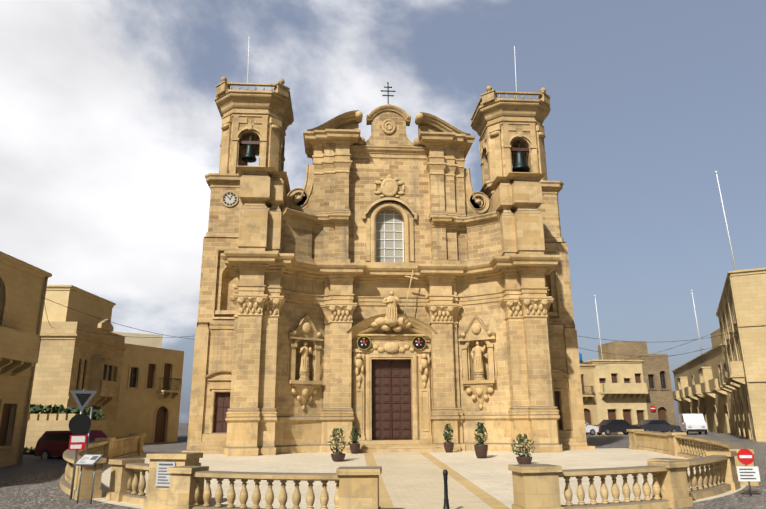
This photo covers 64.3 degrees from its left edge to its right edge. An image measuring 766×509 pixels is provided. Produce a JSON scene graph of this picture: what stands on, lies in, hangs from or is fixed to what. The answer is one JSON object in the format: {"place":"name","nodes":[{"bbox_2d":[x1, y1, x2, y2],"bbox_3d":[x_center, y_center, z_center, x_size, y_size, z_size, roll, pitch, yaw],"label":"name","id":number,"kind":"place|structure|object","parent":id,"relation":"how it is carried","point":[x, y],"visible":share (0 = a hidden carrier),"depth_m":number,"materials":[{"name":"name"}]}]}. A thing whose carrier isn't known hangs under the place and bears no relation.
{"place":"outdoors","nodes":[
{"label":"outdoors","id":0,"kind":"place"},
{"bbox_2d":[0,262,44,466],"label":"house","id":1,"kind":"structure","parent":0,"point":[24,300],"depth_m":24.58,"materials":[{"name":"stone"}]},
{"bbox_2d":[0,454,67,480],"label":"road asphalt","id":2,"kind":"structure","parent":0,"point":[31,464],"depth_m":23.54,"materials":[{"name":"grey asphalt"}]},
{"bbox_2d":[30,322,124,437],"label":"house","id":3,"kind":"structure","parent":0,"point":[56,374],"depth_m":38.49,"materials":[{"name":"stone"}]},
{"bbox_2d":[197,238,238,432],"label":"side wall","id":4,"kind":"structure","parent":0,"point":[220,349],"depth_m":32.44,"materials":[{"name":"beige stone"}]},
{"bbox_2d":[215,310,557,315],"bbox_3d":[0.382,3.197,33.026,18.600,0.200,0.190,1,-15,-4],"label":"string course","id":5,"kind":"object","parent":4,"relation":"attached to","point":[224,312],"depth_m":32.32,"materials":[{"name":"beige stone"}]},
{"bbox_2d":[213,391,560,432],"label":"side doors","id":6,"kind":"structure","parent":4,"relation":"in","point":[222,403],"depth_m":31.23,"materials":[{"name":"brown wood"}]},
{"bbox_2d":[208,188,281,231],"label":"church tower wall","id":7,"kind":"structure","parent":0,"point":[223,217],"depth_m":34.15,"materials":[{"name":"beige stone"}]},
{"bbox_2d":[229,117,282,173],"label":"church belfry wall","id":8,"kind":"structure","parent":0,"point":[244,135],"depth_m":36.10,"materials":[{"name":"beige stone"}]},
{"bbox_2d":[0,419,765,508],"bbox_3d":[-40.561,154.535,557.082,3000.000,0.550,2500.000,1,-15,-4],"label":"ground","id":9,"kind":"structure","parent":0,"point":[41,490],"depth_m":17.61,"materials":[{"name":"grey stone"}]},
{"bbox_2d":[0,251,51,463],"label":"house trim","id":10,"kind":"structure","parent":9,"relation":"on","point":[19,353],"depth_m":23.92,"materials":[{"name":"beige stone"}]},
{"bbox_2d":[23,404,104,454],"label":"garden plants","id":11,"kind":"object","parent":9,"relation":"on","point":[55,409],"visible":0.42,"depth_m":34.34,"materials":[{"name":"green plant"}]},
{"bbox_2d":[24,414,115,451],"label":"garden wall","id":12,"kind":"structure","parent":9,"relation":"on","point":[38,425],"depth_m":33.24,"materials":[{"name":"stone"}]},
{"bbox_2d":[34,430,107,458],"bbox_3d":[-13.484,8.536,27.107,3.780,1.372,1.840,-8,-17,25],"label":"red hatchback car","id":13,"kind":"object","parent":9,"relation":"on","point":[50,444],"visible":0.33,"depth_m":26.77,"materials":[{"name":"red paint"}]},
{"bbox_2d":[68,389,96,499],"bbox_3d":[-7.987,4.935,15.927,0.660,2.750,0.088,8,-17,-28],"label":"sign post","id":14,"kind":"object","parent":9,"relation":"on","point":[79,424],"visible":1,"depth_m":16.01,"materials":[{"name":"silver metal"}]},
{"bbox_2d":[40,319,126,419],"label":"house trim","id":15,"kind":"structure","parent":9,"relation":"on","point":[104,376],"depth_m":40.73,"materials":[{"name":"beige stone"}]},
{"bbox_2d":[42,290,111,327],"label":"storey","id":16,"kind":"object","parent":15,"relation":"on","point":[56,312],"depth_m":41.74,"materials":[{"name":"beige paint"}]},
{"bbox_2d":[46,285,115,307],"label":"house upper trim","id":17,"kind":"structure","parent":16,"relation":"attached to","point":[77,290],"depth_m":42.81,"materials":[{"name":"beige stone"}]},
{"bbox_2d":[74,454,103,503],"bbox_3d":[-7.339,5.558,15.084,0.560,1.139,0.345,-5,-16,15],"label":"info lectern","id":18,"kind":"object","parent":9,"relation":"on","point":[88,459],"visible":1,"depth_m":15.11,"materials":[{"name":"silver metal"}]},
{"bbox_2d":[86,407,92,453],"bbox_3d":[-7.780,5.184,15.992,0.046,2.300,0.046,7,-17,-26],"label":"sign post","id":19,"kind":"object","parent":9,"relation":"on","point":[89,432],"visible":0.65,"depth_m":16.09,"materials":[{"name":"silver metal"}]},
{"bbox_2d":[113,332,162,347],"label":"rooftop structure","id":20,"kind":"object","parent":9,"relation":"on","point":[134,338],"depth_m":55.60,"materials":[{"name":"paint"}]},
{"bbox_2d":[115,343,183,442],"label":"house","id":21,"kind":"structure","parent":9,"relation":"on","point":[136,410],"depth_m":46.80,"materials":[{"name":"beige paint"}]},
{"bbox_2d":[126,361,181,442],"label":"house trim","id":22,"kind":"structure","parent":21,"relation":"attached to","point":[159,422],"depth_m":47.91,"materials":[{"name":"beige stone"}]},
{"bbox_2d":[60,429,758,508],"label":"balustrade","id":23,"kind":"object","parent":9,"relation":"on","point":[535,486],"visible":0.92,"depth_m":13.94,"materials":[{"name":"beige stone"}]},
{"bbox_2d":[155,462,175,486],"bbox_3d":[-5.065,5.112,14.181,0.456,0.540,0.179,1,-15,-4],"label":"parvis plaque","id":24,"kind":"object","parent":23,"relation":"attached to","point":[162,477],"visible":0.79,"depth_m":14.19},
{"bbox_2d":[585,422,598,434],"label":"white car","id":25,"kind":"object","parent":9,"relation":"on","point":[591,429],"visible":0.27,"depth_m":58.63,"materials":[{"name":"white paint"}]},
{"bbox_2d":[592,419,640,434],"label":"dark car","id":26,"kind":"object","parent":9,"relation":"on","point":[607,427],"visible":0.69,"depth_m":58.77,"materials":[{"name":"grey paint"}]},
{"bbox_2d":[624,354,677,431],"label":"house","id":27,"kind":"structure","parent":9,"relation":"on","point":[657,398],"depth_m":65.39,"materials":[{"name":"stone"}]},
{"bbox_2d":[646,369,670,431],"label":"house trim","id":28,"kind":"structure","parent":27,"relation":"attached to","point":[660,412],"depth_m":65.41,"materials":[{"name":"beige stone"}]},
{"bbox_2d":[633,420,680,432],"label":"dark car","id":29,"kind":"object","parent":9,"relation":"on","point":[664,426],"visible":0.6,"depth_m":60.09,"materials":[{"name":"grey paint"}]},
{"bbox_2d":[678,414,707,433],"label":"white van","id":30,"kind":"object","parent":9,"relation":"on","point":[692,423],"visible":0.96,"depth_m":58.80,"materials":[{"name":"white paint"}]},
{"bbox_2d":[716,268,765,441],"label":"house trim","id":31,"kind":"structure","parent":9,"relation":"on","point":[734,377],"depth_m":44.53,"materials":[{"name":"beige stone"}]},
{"bbox_2d":[594,171,735,359],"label":"flagpoles","id":32,"kind":"object","parent":31,"relation":"on","point":[716,172],"visible":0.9,"depth_m":48.43,"materials":[{"name":"white metal"}]},
{"bbox_2d":[736,448,759,495],"bbox_3d":[9.367,5.587,15.644,0.520,1.170,0.072,-2,-15,7],"label":"no entry sign","id":33,"kind":"object","parent":9,"relation":"on","point":[746,472],"visible":1,"depth_m":15.63,"materials":[{"name":"silver metal"}]},
{"bbox_2d":[0,0,765,422],"label":"sky","id":34,"kind":"structure","parent":0,"point":[111,120],"materials":[{"name":"blue"}]},
{"bbox_2d":[42,297,729,365],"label":"overhead wires","id":35,"kind":"object","parent":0,"point":[580,336],"visible":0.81,"depth_m":39.83,"materials":[{"name":"black metal"}]},
{"bbox_2d":[182,166,595,453],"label":"church trim piers","id":36,"kind":"structure","parent":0,"point":[263,190],"depth_m":31.69,"materials":[{"name":"beige stone"}]},
{"bbox_2d":[312,158,467,264],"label":"upper facade wall","id":37,"kind":"structure","parent":0,"point":[424,195],"depth_m":33.97,"materials":[{"name":"beige stone"}]},
{"bbox_2d":[286,82,489,216],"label":"church volutes","id":38,"kind":"object","parent":37,"relation":"attached to","point":[388,123],"visible":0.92,"depth_m":35.09,"materials":[{"name":"beige stone"}]},
{"bbox_2d":[362,174,417,265],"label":"arched window","id":39,"kind":"structure","parent":37,"relation":"attached to","point":[387,236],"depth_m":33.99,"materials":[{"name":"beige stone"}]},
{"bbox_2d":[281,219,501,259],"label":"wall panels","id":40,"kind":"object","parent":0,"point":[482,241],"depth_m":32.70,"materials":[{"name":"beige stone"}]},
{"bbox_2d":[230,300,554,439],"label":"lower facade wall","id":41,"kind":"structure","parent":0,"point":[261,358],"depth_m":30.70,"materials":[{"name":"beige stone"}]},
{"bbox_2d":[371,360,411,439],"bbox_3d":[0.425,7.531,31.721,2.100,4.050,0.140,1,-15,-4],"label":"door","id":42,"kind":"structure","parent":41,"relation":"in","point":[391,398],"depth_m":31.68,"materials":[{"name":"brown wood"}]},
{"bbox_2d":[221,129,562,455],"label":"cornices","id":43,"kind":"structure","parent":41,"relation":"attached to","point":[337,290],"depth_m":31.35,"materials":[{"name":"beige stone"}]},
{"bbox_2d":[287,314,497,409],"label":"statue niches","id":44,"kind":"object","parent":41,"relation":"attached to","point":[479,387],"depth_m":31.08,"materials":[{"name":"beige stone"}]},
{"bbox_2d":[346,270,442,452],"bbox_3d":[0.490,5.277,31.237,4.708,9.243,1.470,1,-15,-4],"label":"door surround","id":45,"kind":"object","parent":41,"relation":"attached to","point":[391,333],"depth_m":31.64,"materials":[{"name":"beige stone"}]},
{"bbox_2d":[357,336,425,349],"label":"church arms roundels","id":46,"kind":"object","parent":45,"relation":"attached to","point":[364,342],"visible":1,"depth_m":31.88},
{"bbox_2d":[92,448,745,508],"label":"church forecourt","id":47,"kind":"structure","parent":0,"point":[411,480],"depth_m":20.52,"materials":[{"name":"beige stone"}]},
{"bbox_2d":[205,45,293,236],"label":"bell tower","id":48,"kind":"structure","parent":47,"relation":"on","point":[263,105],"depth_m":36.12,"materials":[{"name":"beige stone"}]},
{"bbox_2d":[326,428,350,461],"bbox_3d":[-1.831,7.820,25.108,1.002,1.346,0.918,1,-15,-4],"label":"pot plant","id":49,"kind":"object","parent":47,"relation":"on","point":[337,456],"visible":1,"depth_m":24.99,"materials":[{"name":"green plant"}]},
{"bbox_2d":[349,426,360,453],"bbox_3d":[-1.333,8.766,28.820,0.579,1.256,0.623,11,-19,-37],"label":"pot plant","id":50,"kind":"object","parent":47,"relation":"on","point":[354,447],"visible":1,"depth_m":28.68,"materials":[{"name":"green plant"}]},
{"bbox_2d":[443,469,449,508],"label":"bollard","id":51,"kind":"object","parent":47,"relation":"on","point":[446,499],"visible":1,"depth_m":13.44,"materials":[{"name":"black metal"}]},
{"bbox_2d":[443,423,453,452],"bbox_3d":[3.138,8.804,29.291,0.554,1.363,0.640,-4,-16,11],"label":"pot plant","id":52,"kind":"object","parent":47,"relation":"on","point":[448,445],"visible":1,"depth_m":29.13,"materials":[{"name":"green plant"}]},
{"bbox_2d":[474,422,487,457],"bbox_3d":[4.206,7.959,26.143,0.658,1.494,0.646,1,-15,-4],"label":"pot plant","id":53,"kind":"object","parent":47,"relation":"on","point":[481,449],"visible":1,"depth_m":26.01,"materials":[{"name":"green plant"}]},
{"bbox_2d":[511,434,534,463],"bbox_3d":[5.360,7.432,23.252,0.920,1.160,0.911,-13,-19,38],"label":"pot plant","id":54,"kind":"object","parent":47,"relation":"on","point":[521,458],"visible":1,"depth_m":23.14,"materials":[{"name":"green plant"}]},
{"bbox_2d":[482,125,539,183],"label":"church belfry wall","id":55,"kind":"structure","parent":0,"point":[524,142],"depth_m":37.33,"materials":[{"name":"beige stone"}]},
{"bbox_2d":[470,46,563,241],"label":"bell tower","id":56,"kind":"structure","parent":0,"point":[492,114],"depth_m":37.35,"materials":[{"name":"beige stone"}]},
{"bbox_2d":[487,194,560,236],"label":"church wall","id":57,"kind":"structure","parent":0,"point":[548,207],"depth_m":35.63,"materials":[{"name":"beige stone"}]},
{"bbox_2d":[544,243,573,429],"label":"church wall","id":58,"kind":"structure","parent":0,"point":[557,347],"depth_m":33.78,"materials":[{"name":"beige stone"}]},
{"bbox_2d":[580,368,598,433],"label":"house","id":59,"kind":"structure","parent":0,"point":[590,381],"depth_m":64.07,"materials":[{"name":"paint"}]},
{"bbox_2d":[580,364,594,433],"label":"house trim","id":60,"kind":"structure","parent":59,"relation":"attached to","point":[587,416],"depth_m":63.62,"materials":[{"name":"beige stone"}]},
{"bbox_2d":[579,353,583,363],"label":"roof water tank","id":61,"kind":"object","parent":60,"relation":"on","point":[580,357],"visible":0.29,"depth_m":66.20,"materials":[{"name":"blue plastic"}]},
{"bbox_2d":[592,363,647,433],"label":"house","id":62,"kind":"structure","parent":0,"point":[622,369],"depth_m":64.52,"materials":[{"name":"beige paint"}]},
{"bbox_2d":[583,360,647,433],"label":"house trim","id":63,"kind":"structure","parent":62,"relation":"attached to","point":[626,387],"depth_m":64.15,"materials":[{"name":"beige stone"}]},
{"bbox_2d":[598,341,647,359],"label":"rooftop structure","id":64,"kind":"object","parent":62,"relation":"on","point":[620,348],"depth_m":70.26,"materials":[{"name":"beige stone"}]},
{"bbox_2d":[674,348,735,433],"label":"house","id":65,"kind":"structure","parent":0,"point":[713,360],"depth_m":67.51,"materials":[{"name":"stone"}]},
{"bbox_2d":[672,344,731,433],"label":"house trim","id":66,"kind":"structure","parent":65,"relation":"attached to","point":[707,386],"depth_m":68.08,"materials":[{"name":"beige stone"}]},
{"bbox_2d":[710,328,721,347],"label":"rooftop structure","id":67,"kind":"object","parent":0,"point":[716,340],"depth_m":70.91,"materials":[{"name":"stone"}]},
{"bbox_2d":[718,273,765,441],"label":"house","id":68,"kind":"structure","parent":0,"point":[750,294],"depth_m":41.39,"materials":[{"name":"stone"}]}
]}

